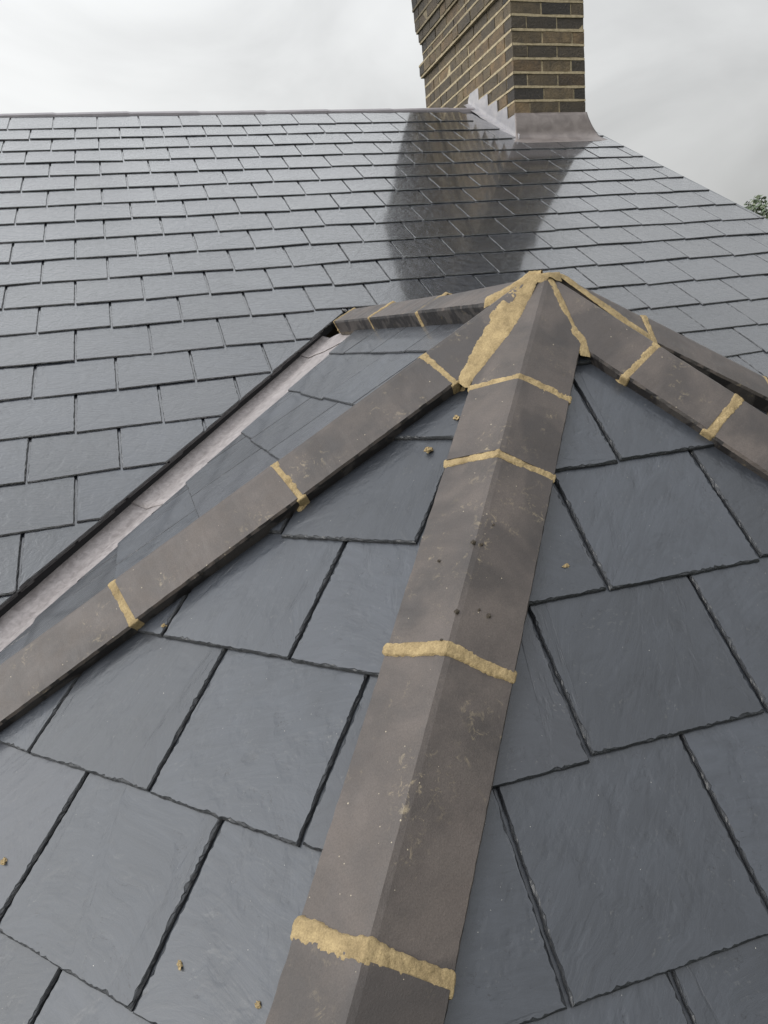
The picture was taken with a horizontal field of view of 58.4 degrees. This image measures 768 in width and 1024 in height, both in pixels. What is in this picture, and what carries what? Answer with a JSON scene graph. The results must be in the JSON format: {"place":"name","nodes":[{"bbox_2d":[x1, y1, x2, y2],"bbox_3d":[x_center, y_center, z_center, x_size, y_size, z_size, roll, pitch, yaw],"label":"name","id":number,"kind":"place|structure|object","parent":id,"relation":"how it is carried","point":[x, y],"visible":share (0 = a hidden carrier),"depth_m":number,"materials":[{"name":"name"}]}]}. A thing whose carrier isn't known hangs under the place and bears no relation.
{"place":"outdoors","nodes":[
{"label":"outdoors","id":0,"kind":"place"},
{"bbox_2d":[0,0,767,1023],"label":"house","id":1,"kind":"structure","parent":0,"point":[294,760],"depth_m":1.05,"materials":[{"name":"stone"}]},
{"bbox_2d":[0,857,6,864],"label":"mortar crumb","id":2,"kind":"object","parent":1,"relation":"on","point":[3,861],"visible":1,"depth_m":0.92,"materials":[{"name":"beige concrete"}]},
{"bbox_2d":[177,960,182,970],"bbox_3d":[-0.222,0.491,0.746,0.007,0.005,0.016,-10,15,-15],"label":"mortar crumb","id":3,"kind":"object","parent":1,"relation":"on","point":[179,964],"visible":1,"depth_m":0.74,"materials":[{"name":"beige concrete"}]},
{"bbox_2d":[254,1001,260,1008],"bbox_3d":[-0.127,0.496,0.692,0.007,0.006,0.008,-10,15,-15],"label":"mortar crumb","id":4,"kind":"object","parent":1,"relation":"on","point":[257,1005],"visible":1,"depth_m":0.69,"materials":[{"name":"beige concrete"}]},
{"bbox_2d":[424,447,432,452],"bbox_3d":[0.073,-0.102,1.125,0.012,0.010,0.015,8,20,42],"label":"mortar crumb","id":5,"kind":"object","parent":1,"relation":"on","point":[427,449],"visible":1,"depth_m":1.12,"materials":[{"name":"beige concrete"}]},
{"bbox_2d":[0,0,767,216],"label":"sky","id":6,"kind":"structure","parent":0,"point":[682,85],"materials":[{"name":"white"}]},
{"label":"ground","id":7,"kind":"structure","parent":0,"visible":0},
{"bbox_2d":[744,195,767,218],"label":"tree","id":8,"kind":"object","parent":7,"relation":"on","point":[756,210],"visible":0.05,"depth_m":24.58,"materials":[{"name":"green plant"}]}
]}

